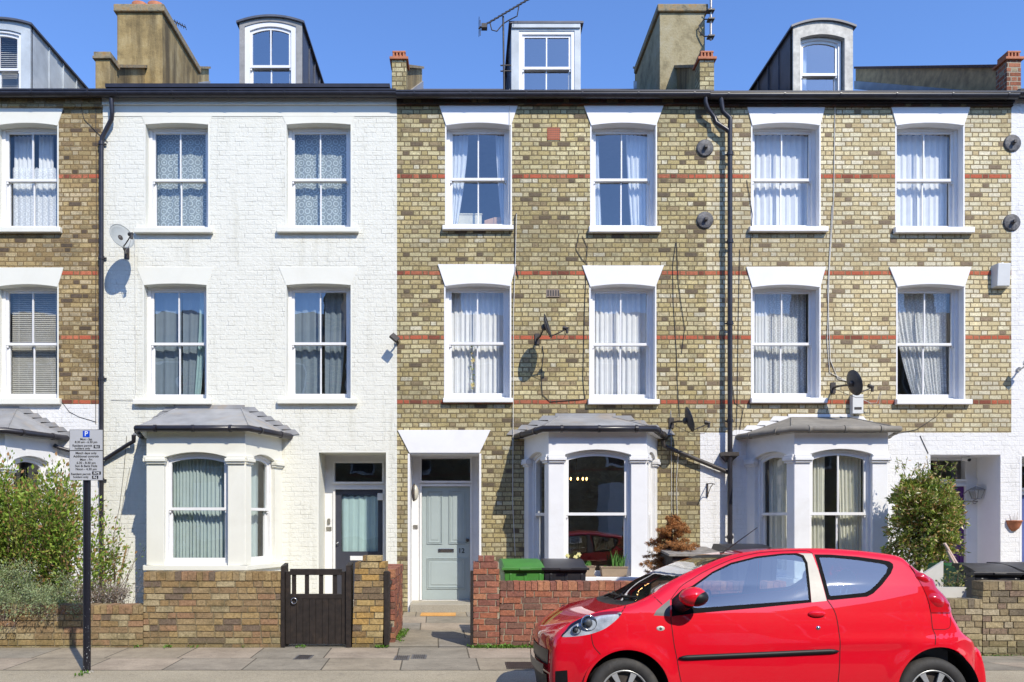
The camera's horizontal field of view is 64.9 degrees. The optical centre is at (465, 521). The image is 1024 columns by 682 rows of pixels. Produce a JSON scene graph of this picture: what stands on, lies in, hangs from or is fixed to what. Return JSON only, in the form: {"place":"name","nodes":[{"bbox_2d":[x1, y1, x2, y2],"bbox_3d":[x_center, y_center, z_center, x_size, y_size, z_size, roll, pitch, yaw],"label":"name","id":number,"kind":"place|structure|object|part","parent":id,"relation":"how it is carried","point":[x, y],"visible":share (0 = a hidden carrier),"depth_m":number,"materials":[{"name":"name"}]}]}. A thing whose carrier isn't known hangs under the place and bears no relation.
{"place":"outdoors","nodes":[
{"label":"outdoors","id":0,"kind":"place"},
{"bbox_2d":[288,618,353,644],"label":"courtyard paving","id":1,"kind":"structure","parent":0,"point":[319,644],"depth_m":9.99,"materials":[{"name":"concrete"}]},
{"bbox_2d":[92,0,396,612],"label":"terrace house","id":2,"kind":"structure","parent":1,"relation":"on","point":[250,355],"depth_m":13.37,"materials":[{"name":"white brick"}]},
{"bbox_2d":[109,224,133,258],"bbox_3d":[-5.468,-4.573,13.015,0.427,0.440,0.710,0,0,0],"label":"satellite dish","id":3,"kind":"object","parent":2,"relation":"attached to","point":[122,236],"visible":1,"depth_m":12.91,"materials":[{"name":"white metal"}]},
{"bbox_2d":[134,116,212,233],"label":"window","id":4,"kind":"structure","parent":2,"relation":"in","point":[153,125],"depth_m":13.54,"materials":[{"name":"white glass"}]},
{"bbox_2d":[133,267,213,404],"bbox_3d":[-4.854,-3.095,13.521,1.325,2.295,0.472,0,0,0],"label":"window","id":5,"kind":"structure","parent":2,"relation":"in","point":[162,358],"depth_m":13.59,"materials":[{"name":"beige paint"}]},
{"bbox_2d":[166,453,227,564],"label":"window","id":6,"kind":"structure","parent":2,"relation":"in","point":[196,483],"depth_m":12.60,"materials":[{"name":"white glass"}]},
{"bbox_2d":[133,405,298,571],"bbox_3d":[-4.155,-0.207,12.790,2.780,3.475,1.295,0,0,0],"label":"bay window","id":7,"kind":"structure","parent":2,"relation":"in","point":[238,433],"depth_m":12.34,"materials":[{"name":"beige paint"}]},
{"bbox_2d":[251,455,270,563],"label":"window","id":8,"kind":"structure","parent":2,"relation":"in","point":[266,558],"depth_m":13.11,"materials":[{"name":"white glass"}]},
{"bbox_2d":[245,22,295,82],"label":"window","id":9,"kind":"structure","parent":2,"relation":"in","point":[253,29],"depth_m":13.72,"materials":[{"name":"white glass"}]},
{"bbox_2d":[276,116,358,232],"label":"window","id":10,"kind":"structure","parent":2,"relation":"in","point":[294,125],"depth_m":13.54,"materials":[{"name":"white glass"}]},
{"bbox_2d":[277,267,357,403],"bbox_3d":[-2.459,-3.100,13.519,1.336,2.284,0.467,0,0,0],"label":"window","id":11,"kind":"structure","parent":2,"relation":"in","point":[304,286],"depth_m":13.59,"materials":[{"name":"beige paint"}]},
{"bbox_2d":[336,490,382,599],"bbox_3d":[-1.860,0.400,14.025,0.820,1.919,0.150,0,0,0],"label":"front door","id":12,"kind":"structure","parent":2,"relation":"in","point":[359,520],"depth_m":14.07,"materials":[{"name":"grey wood"}]},
{"bbox_2d":[389,612,469,645],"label":"garden path","id":13,"kind":"structure","parent":0,"point":[439,631],"depth_m":11.17,"materials":[{"name":"beige stone"}]},
{"bbox_2d":[420,613,455,615],"bbox_3d":[-0.443,1.487,12.910,0.560,0.018,0.320,0,0,0],"label":"door mat","id":14,"kind":"object","parent":13,"relation":"on","point":[438,614],"depth_m":12.80,"materials":[{"name":"orange fabric"}]},
{"bbox_2d":[0,645,1023,669],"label":"pavement","id":15,"kind":"structure","parent":0,"point":[333,657],"depth_m":8.98,"materials":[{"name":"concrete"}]},
{"bbox_2d":[0,603,144,647],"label":"garden wall","id":16,"kind":"structure","parent":15,"relation":"on","point":[117,625],"depth_m":9.77,"materials":[{"name":"brown brick"}]},
{"bbox_2d":[0,601,66,632],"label":"trailing stems","id":17,"kind":"object","parent":16,"relation":"on","point":[26,616],"visible":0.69,"depth_m":9.70,"materials":[{"name":"plant"}]},
{"bbox_2d":[143,570,280,647],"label":"garden wall","id":18,"kind":"structure","parent":15,"relation":"on","point":[223,609],"depth_m":9.77,"materials":[{"name":"brown brick"}]},
{"bbox_2d":[293,655,313,659],"bbox_3d":[-1.830,1.540,9.061,0.186,0.039,0.296,0,0,0],"label":"pavement cover","id":19,"kind":"object","parent":15,"relation":"on","point":[302,657],"visible":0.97,"depth_m":9.01,"materials":[{"name":"grey metal"}]},
{"bbox_2d":[281,562,352,647],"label":"garden gate","id":20,"kind":"structure","parent":15,"relation":"on","point":[319,618],"depth_m":9.79,"materials":[{"name":"wood"}]},
{"bbox_2d":[352,555,387,647],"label":"brick pier","id":21,"kind":"structure","parent":15,"relation":"on","point":[368,620],"depth_m":9.77,"materials":[{"name":"yellow brick"}]},
{"bbox_2d":[384,571,392,644],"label":"garden gate","id":22,"kind":"structure","parent":21,"relation":"attached to","point":[388,625],"depth_m":9.75,"materials":[{"name":"black wood"}]},
{"bbox_2d":[393,655,409,659],"bbox_3d":[-0.719,1.540,9.019,0.171,0.039,0.293,0,0,0],"label":"pavement cover","id":23,"kind":"object","parent":15,"relation":"on","point":[401,657],"visible":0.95,"depth_m":9.03,"materials":[{"name":"grey metal"}]},
{"bbox_2d":[411,654,426,658],"bbox_3d":[-0.529,1.540,9.093,0.172,0.039,0.276,0,0,0],"label":"pavement cover","id":24,"kind":"object","parent":15,"relation":"on","point":[418,656],"visible":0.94,"depth_m":9.07,"materials":[{"name":"grey metal"}]},
{"bbox_2d":[470,570,472,647],"bbox_3d":[0.072,1.075,9.820,0.035,0.950,0.140,0,0,0],"label":"gate post","id":25,"kind":"object","parent":15,"relation":"on","point":[471,607],"visible":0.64,"depth_m":9.75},
{"bbox_2d":[473,555,499,647],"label":"brick pier","id":26,"kind":"structure","parent":15,"relation":"on","point":[486,594],"depth_m":9.77,"materials":[{"name":"red brick"}]},
{"bbox_2d":[505,662,533,668],"bbox_3d":[0.586,1.540,8.546,0.324,0.039,0.413,0,0,0],"label":"pavement cover","id":27,"kind":"object","parent":15,"relation":"on","point":[519,665],"visible":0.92,"depth_m":8.50,"materials":[{"name":"black metal"}]},
{"bbox_2d":[74,628,1016,675],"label":"weeds","id":28,"kind":"object","parent":15,"relation":"on","point":[401,635],"visible":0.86,"depth_m":9.73,"materials":[{"name":"green plant"}]},
{"bbox_2d":[947,580,1023,655],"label":"garden wall","id":29,"kind":"structure","parent":15,"relation":"on","point":[988,616],"depth_m":9.77,"materials":[{"name":"brick"}]},
{"bbox_2d":[937,587,965,597],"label":"painted block","id":30,"kind":"structure","parent":29,"relation":"on","point":[951,592],"depth_m":10.01,"materials":[{"name":"white paint"}]},
{"bbox_2d":[923,561,942,586],"bbox_3d":[5.962,0.667,10.250,0.247,0.332,0.040,0,0,0],"label":"triangular board","id":31,"kind":"object","parent":30,"relation":"on","point":[934,572],"visible":0.64,"depth_m":10.23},
{"bbox_2d":[0,670,1023,681],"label":"road","id":32,"kind":"structure","parent":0,"point":[315,676],"depth_m":7.96,"materials":[{"name":"grey asphalt"}]},
{"bbox_2d":[70,429,102,672],"bbox_3d":[-3.849,0.307,8.190,0.340,2.486,0.140,0,0,0],"label":"parking sign","id":33,"kind":"object","parent":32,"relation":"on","point":[86,456],"visible":1,"depth_m":8.14,"materials":[{"name":"white metal"}]},
{"bbox_2d":[0,0,1023,89],"label":"sky","id":34,"kind":"structure","parent":0,"point":[353,41],"materials":[{"name":"blue"}]},
{"bbox_2d":[707,18,1023,590],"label":"terrace house","id":35,"kind":"structure","parent":0,"point":[876,222],"depth_m":13.37,"materials":[{"name":"brick"}]},
{"bbox_2d":[758,452,786,576],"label":"window","id":36,"kind":"structure","parent":35,"relation":"in","point":[777,514],"depth_m":13.09,"materials":[{"name":"white glass"}]},
{"bbox_2d":[746,267,827,403],"bbox_3d":[5.328,-3.106,13.524,1.325,2.274,0.479,0,0,0],"label":"window","id":37,"kind":"structure","parent":35,"relation":"in","point":[778,294],"depth_m":13.69,"materials":[{"name":"white glass"}]},
{"bbox_2d":[747,107,828,232],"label":"window","id":38,"kind":"structure","parent":35,"relation":"in","point":[783,199],"depth_m":13.60,"materials":[{"name":"white glass"}]},
{"bbox_2d":[733,414,901,590],"bbox_3d":[5.760,-0.131,12.792,2.730,3.322,1.299,0,0,0],"label":"bay window","id":39,"kind":"structure","parent":35,"relation":"in","point":[797,436],"depth_m":12.34,"materials":[{"name":"white paint"}]},
{"bbox_2d":[800,38,840,89],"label":"window","id":40,"kind":"structure","parent":35,"relation":"in","point":[833,43],"depth_m":13.82,"materials":[{"name":"white glass"}]},
{"bbox_2d":[810,450,869,551],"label":"window","id":41,"kind":"structure","parent":35,"relation":"in","point":[852,525],"depth_m":12.59,"materials":[{"name":"white glass"}]},
{"bbox_2d":[830,370,873,397],"bbox_3d":[6.215,-2.214,13.057,0.407,0.436,0.676,0,0,-35],"label":"satellite dish","id":42,"kind":"object","parent":35,"relation":"attached to","point":[854,384],"visible":1,"depth_m":12.86,"materials":[{"name":"black metal"}]},
{"bbox_2d":[850,392,880,413],"bbox_3d":[6.611,-1.959,13.291,0.460,0.338,0.138,0,0,10],"label":"alarm box","id":43,"kind":"object","parent":35,"relation":"attached to","point":[856,405],"visible":0.98,"depth_m":13.26,"materials":[{"name":"white plastic"}]},
{"bbox_2d":[889,267,972,404],"bbox_3d":[7.727,-3.095,13.511,1.366,2.295,0.452,0,0,0],"label":"window","id":44,"kind":"structure","parent":35,"relation":"in","point":[921,292],"depth_m":13.59,"materials":[{"name":"white glass"}]},
{"bbox_2d":[891,107,974,233],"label":"window","id":45,"kind":"structure","parent":35,"relation":"in","point":[921,181],"depth_m":13.59,"materials":[{"name":"white glass"}]},
{"bbox_2d":[932,487,963,562],"bbox_3d":[8.296,0.372,14.034,0.798,1.972,0.061,0,0,0],"label":"front door","id":46,"kind":"structure","parent":35,"relation":"in","point":[960,559],"depth_m":14.02,"materials":[{"name":"purple paint"}]},
{"bbox_2d":[961,456,970,461],"bbox_3d":[8.501,-1.076,13.639,0.139,0.117,0.107,0,0,27],"label":"security camera","id":47,"kind":"object","parent":35,"relation":"attached to","point":[966,458],"visible":0.98,"depth_m":13.61,"materials":[{"name":"white plastic"}]},
{"bbox_2d":[963,486,985,503],"bbox_3d":[8.769,-0.462,13.849,0.248,0.314,0.257,0,0,0],"label":"carriage lantern","id":48,"kind":"object","parent":35,"relation":"attached to","point":[976,488],"visible":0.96,"depth_m":13.81,"materials":[{"name":"metal"}]},
{"bbox_2d":[991,262,1010,288],"bbox_3d":[8.880,-4.092,13.295,0.263,0.414,0.149,0,0,0],"label":"alarm box","id":49,"kind":"object","parent":35,"relation":"attached to","point":[1000,275],"visible":1,"depth_m":13.24,"materials":[{"name":"white plastic"}]},
{"bbox_2d":[1006,512,1022,530],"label":"wall planter","id":50,"kind":"object","parent":35,"relation":"attached to","point":[1014,525],"visible":1,"depth_m":13.29,"materials":[{"name":"ceramic"}]},
{"bbox_2d":[943,543,957,562],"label":"wooden battens","id":51,"kind":"object","parent":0,"point":[951,556],"visible":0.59,"depth_m":11.05,"materials":[{"name":"wood"}]},
{"bbox_2d":[935,564,972,589],"bbox_3d":[6.159,0.839,10.187,0.456,0.604,0.312,0,0,35],"label":"variegated plant","id":52,"kind":"object","parent":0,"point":[954,583],"visible":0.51,"depth_m":10.16,"materials":[{"name":"green plant"}]},
{"bbox_2d":[1011,88,1023,561],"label":"terrace house","id":53,"kind":"structure","parent":0,"point":[1017,281],"depth_m":13.37,"materials":[{"name":"white paint"}]},
{"bbox_2d":[1022,495,1023,561],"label":"front door","id":54,"kind":"structure","parent":53,"relation":"in","point":[1022,495],"depth_m":14.02,"materials":[{"name":"blue paint"}]},
{"label":"front garden ground","id":55,"kind":"structure","parent":0,"visible":0},
{"bbox_2d":[388,564,402,641],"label":"side wall","id":56,"kind":"structure","parent":55,"relation":"on","point":[396,570],"depth_m":10.44,"materials":[{"name":"red brick"}]},
{"bbox_2d":[499,580,785,645],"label":"garden wall","id":57,"kind":"structure","parent":55,"relation":"on","point":[526,607],"depth_m":9.77,"materials":[{"name":"red brick"}]},
{"bbox_2d":[880,456,970,571],"bbox_3d":[6.633,0.337,11.594,1.116,2.594,1.115,0,0,45],"label":"evergreen shrub","id":58,"kind":"object","parent":55,"relation":"on","point":[932,529],"visible":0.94,"depth_m":11.41,"materials":[{"name":"green plant"}]},
{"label":"garden bed","id":59,"kind":"structure","parent":0,"visible":0},
{"bbox_2d":[0,558,82,629],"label":"lavender shrub","id":60,"kind":"object","parent":59,"relation":"on","point":[39,595],"visible":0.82,"depth_m":9.93,"materials":[{"name":"green plant"}]},
{"bbox_2d":[0,17,114,600],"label":"terrace house","id":61,"kind":"structure","parent":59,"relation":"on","point":[53,133],"depth_m":13.37,"materials":[{"name":"brown brick"}]},
{"bbox_2d":[0,30,20,87],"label":"window","id":62,"kind":"structure","parent":61,"relation":"in","point":[8,34],"depth_m":13.76,"materials":[{"name":"white glass"}]},
{"bbox_2d":[14,457,45,570],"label":"window","id":63,"kind":"structure","parent":61,"relation":"in","point":[35,461],"depth_m":13.07,"materials":[{"name":"white wood"}]},
{"bbox_2d":[0,108,62,232],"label":"window","id":64,"kind":"structure","parent":61,"relation":"in","point":[35,191],"depth_m":13.59,"materials":[{"name":"white glass"}]},
{"bbox_2d":[0,267,63,404],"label":"window","id":65,"kind":"structure","parent":61,"relation":"in","point":[13,280],"depth_m":13.54,"materials":[{"name":"white glass"}]},
{"bbox_2d":[0,406,69,594],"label":"bay window","id":66,"kind":"structure","parent":61,"relation":"in","point":[24,432],"depth_m":12.94,"materials":[{"name":"white paint"}]},
{"bbox_2d":[173,19,186,29],"bbox_3d":[-6.160,-10.333,17.270,0.282,0.920,0.106,0,0,0],"label":"television aerial","id":67,"kind":"object","parent":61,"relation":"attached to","point":[179,24],"visible":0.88,"depth_m":17.26,"materials":[{"name":"black metal"}]},
{"bbox_2d":[0,447,130,602],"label":"flowering bush","id":68,"kind":"object","parent":59,"relation":"on","point":[55,535],"visible":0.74,"depth_m":10.62,"materials":[{"name":"green plant"}]},
{"bbox_2d":[67,575,142,603],"bbox_3d":[-4.658,0.925,10.266,0.894,0.490,0.821,0,0,0],"label":"shrub","id":69,"kind":"object","parent":59,"relation":"on","point":[114,597],"visible":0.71,"depth_m":10.25,"materials":[{"name":"plant"}]},
{"bbox_2d":[92,519,144,601],"bbox_3d":[-4.751,0.596,10.936,0.674,1.296,0.531,0,0,0],"label":"wiry plant","id":70,"kind":"object","parent":59,"relation":"on","point":[114,572],"visible":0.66,"depth_m":10.94,"materials":[{"name":"green plant"}]},
{"bbox_2d":[117,545,127,590],"bbox_3d":[-4.997,0.834,11.570,0.255,0.999,0.028,0,0,0],"label":"timber stake","id":71,"kind":"object","parent":59,"relation":"on","point":[123,562],"visible":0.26,"depth_m":11.56,"materials":[{"name":"brown wood"}]},
{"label":"garden paving","id":72,"kind":"structure","parent":0,"visible":0},
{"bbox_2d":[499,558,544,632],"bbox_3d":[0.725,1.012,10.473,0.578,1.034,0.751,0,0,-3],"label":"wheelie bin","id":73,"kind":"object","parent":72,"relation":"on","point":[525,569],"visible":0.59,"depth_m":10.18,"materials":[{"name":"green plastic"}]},
{"bbox_2d":[389,4,738,613],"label":"terrace house","id":74,"kind":"structure","parent":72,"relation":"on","point":[595,240],"depth_m":13.37,"materials":[{"name":"brick"}]},
{"bbox_2d":[389,333,399,344],"bbox_3d":[-1.168,-3.012,13.224,0.175,0.172,0.292,0,0,0],"label":"floodlight","id":75,"kind":"object","parent":74,"relation":"attached to","point":[394,337],"visible":1,"depth_m":13.11,"materials":[{"name":"black metal"}]},
{"bbox_2d":[411,484,418,500],"bbox_3d":[-0.866,-0.495,13.670,0.120,0.300,0.160,0,0,0],"label":"bulkhead lamp","id":76,"kind":"object","parent":74,"relation":"attached to","point":[414,492],"visible":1,"depth_m":13.61,"materials":[{"name":"beige glass"}]},
{"bbox_2d":[422,487,469,599],"bbox_3d":[-0.348,0.372,14.006,0.831,1.972,0.118,0,0,0],"label":"front door","id":77,"kind":"structure","parent":74,"relation":"in","point":[445,510],"depth_m":14.02,"materials":[{"name":"grey paint"}]},
{"bbox_2d":[455,213,481,223],"bbox_3d":[0.027,-5.164,13.770,0.510,0.222,0.100,0,0,0],"label":"headboard","id":78,"kind":"object","parent":74,"relation":"attached to","point":[468,218],"visible":0.66,"depth_m":13.73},
{"bbox_2d":[470,346,474,388],"bbox_3d":[0.110,-2.632,13.646,0.108,0.808,0.091,0,0,-18],"label":"flower garland","id":79,"kind":"object","parent":74,"relation":"hanging from","point":[472,369],"visible":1,"depth_m":13.63,"materials":[{"name":"brown plant"}]},
{"bbox_2d":[438,264,514,402],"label":"window","id":80,"kind":"structure","parent":74,"relation":"in","point":[477,297],"depth_m":13.68,"materials":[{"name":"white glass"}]},
{"bbox_2d":[439,105,517,230],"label":"window","id":81,"kind":"structure","parent":74,"relation":"in","point":[460,120],"depth_m":13.52,"materials":[{"name":"white wood"}]},
{"bbox_2d":[484,217,500,223],"bbox_3d":[0.499,-5.134,13.760,0.369,0.163,0.040,0,0,0],"label":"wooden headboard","id":82,"kind":"object","parent":74,"relation":"attached to","point":[495,220],"visible":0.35,"depth_m":13.74,"materials":[{"name":"pink wood"}]},
{"bbox_2d":[478,0,528,89],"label":"television aerial","id":83,"kind":"object","parent":74,"relation":"on","point":[483,27],"visible":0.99,"depth_m":13.65,"materials":[{"name":"black metal"}]},
{"bbox_2d":[533,453,543,559],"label":"window","id":84,"kind":"structure","parent":74,"relation":"in","point":[536,460],"depth_m":13.16,"materials":[{"name":"white wood"}]},
{"bbox_2d":[519,31,574,89],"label":"window","id":85,"kind":"structure","parent":74,"relation":"in","point":[570,35],"depth_m":13.75,"materials":[{"name":"white plastic"}]},
{"bbox_2d":[535,313,568,344],"bbox_3d":[1.370,-3.126,13.065,0.404,0.427,0.698,0,0,-14],"label":"satellite dish","id":86,"kind":"object","parent":74,"relation":"attached to","point":[545,326],"visible":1,"depth_m":12.86,"materials":[{"name":"black metal"}]},
{"bbox_2d":[570,458,586,482],"bbox_3d":[1.917,-1.121,13.870,0.369,0.898,0.029,0,0,0],"label":"chandelier","id":87,"kind":"object","parent":74,"relation":"hanging from","point":[577,479],"visible":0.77,"depth_m":13.86,"materials":[{"name":"black metal"}]},
{"bbox_2d":[565,552,595,576],"bbox_3d":[1.748,0.657,12.320,0.479,0.384,0.200,0,0,0],"label":"window trough","id":88,"kind":"object","parent":74,"relation":"on","point":[590,572],"depth_m":12.24,"materials":[{"name":"ceramic"}]},
{"bbox_2d":[506,413,674,575],"bbox_3d":[2.080,-0.136,12.793,2.810,3.333,1.302,0,0,0],"label":"bay window","id":89,"kind":"structure","parent":74,"relation":"in","point":[559,435],"depth_m":12.34,"materials":[{"name":"white paint"}]},
{"bbox_2d":[564,450,629,575],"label":"window","id":90,"kind":"structure","parent":74,"relation":"in","point":[626,515],"depth_m":12.44,"materials":[{"name":"white wood"}]},
{"bbox_2d":[599,551,627,576],"bbox_3d":[2.268,0.634,12.320,0.427,0.441,0.200,0,0,0],"label":"window trough","id":91,"kind":"object","parent":74,"relation":"on","point":[620,570],"depth_m":12.24,"materials":[{"name":"ceramic"}]},
{"bbox_2d":[582,265,663,404],"bbox_3d":[2.616,-3.106,13.521,1.355,2.316,0.471,0,0,0],"label":"window","id":92,"kind":"structure","parent":74,"relation":"in","point":[622,298],"depth_m":13.68,"materials":[{"name":"white glass"}]},
{"bbox_2d":[584,105,663,232],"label":"window","id":93,"kind":"structure","parent":74,"relation":"in","point":[641,151],"depth_m":13.52,"materials":[{"name":"white wood"}]},
{"bbox_2d":[648,463,650,571],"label":"window","id":94,"kind":"structure","parent":74,"relation":"in","point":[649,464],"depth_m":13.18,"materials":[{"name":"white wood"}]},
{"bbox_2d":[669,407,709,433],"bbox_3d":[3.614,-1.633,13.108,0.407,0.436,0.676,0,0,-26],"label":"satellite dish","id":95,"kind":"object","parent":74,"relation":"attached to","point":[688,420],"visible":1,"depth_m":12.89,"materials":[{"name":"black metal"}]},
{"bbox_2d":[698,0,714,40],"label":"aerial mast","id":96,"kind":"object","parent":74,"relation":"attached to","point":[710,20],"visible":1,"depth_m":14.73,"materials":[{"name":"metal"}]},
{"bbox_2d":[541,558,588,580],"bbox_3d":[1.270,1.012,10.473,0.600,1.034,0.751,0,0,2],"label":"wheelie bin","id":97,"kind":"object","parent":72,"relation":"on","point":[554,569],"visible":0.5,"depth_m":10.18,"materials":[{"name":"black plastic"}]},
{"bbox_2d":[638,513,699,573],"bbox_3d":[2.944,0.700,11.345,1.229,1.661,1.264,0,0,-23],"label":"dead fir tree","id":98,"kind":"object","parent":72,"relation":"on","point":[667,539],"visible":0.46,"depth_m":11.24,"materials":[{"name":"brown plant"}]},
{"bbox_2d":[653,547,719,580],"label":"bin store","id":99,"kind":"structure","parent":72,"relation":"on","point":[670,557],"depth_m":10.88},
{"bbox_2d":[711,544,776,580],"bbox_3d":[3.818,0.934,10.966,0.698,1.248,0.891,0,0,0],"label":"wheelie bin","id":100,"kind":"object","parent":72,"relation":"on","point":[736,572],"visible":0.16,"depth_m":10.62,"materials":[{"name":"black plastic"}]},
{"bbox_2d":[927,563,965,586],"bbox_3d":[6.725,1.084,10.768,0.610,1.028,0.836,0,0,-4],"label":"wheelie bin","id":101,"kind":"object","parent":72,"relation":"on","point":[949,567],"visible":0.16,"depth_m":10.71,"materials":[{"name":"green plastic"}]},
{"bbox_2d":[951,563,1023,597],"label":"wheelie bin","id":102,"kind":"object","parent":72,"relation":"on","point":[987,571],"visible":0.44,"depth_m":10.22,"materials":[{"name":"black plastic"}]},
{"bbox_2d":[986,562,1023,579],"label":"wheelie bin","id":103,"kind":"object","parent":72,"relation":"on","point":[1018,566],"visible":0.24,"depth_m":10.40,"materials":[{"name":"black plastic"}]},
{"label":"road","id":104,"kind":"structure","parent":0,"visible":0},
{"bbox_2d":[530,528,985,681],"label":"parked car","id":105,"kind":"object","parent":104,"relation":"on","point":[823,619],"visible":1,"depth_m":6.10,"materials":[{"name":"red paint"}]},
{"bbox_3d":[2.187,0.847,7.656,1.264,1.108,0.442,0,-3,0],"label":"door","id":106,"kind":"part","parent":105,"relation":"part of","materials":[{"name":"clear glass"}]},
{"bbox_3d":[2.187,0.770,6.094,1.264,1.108,0.442,0,-3,0],"label":"door","id":107,"kind":"part","parent":105,"relation":"part of","materials":[{"name":"red paint"}]}
]}

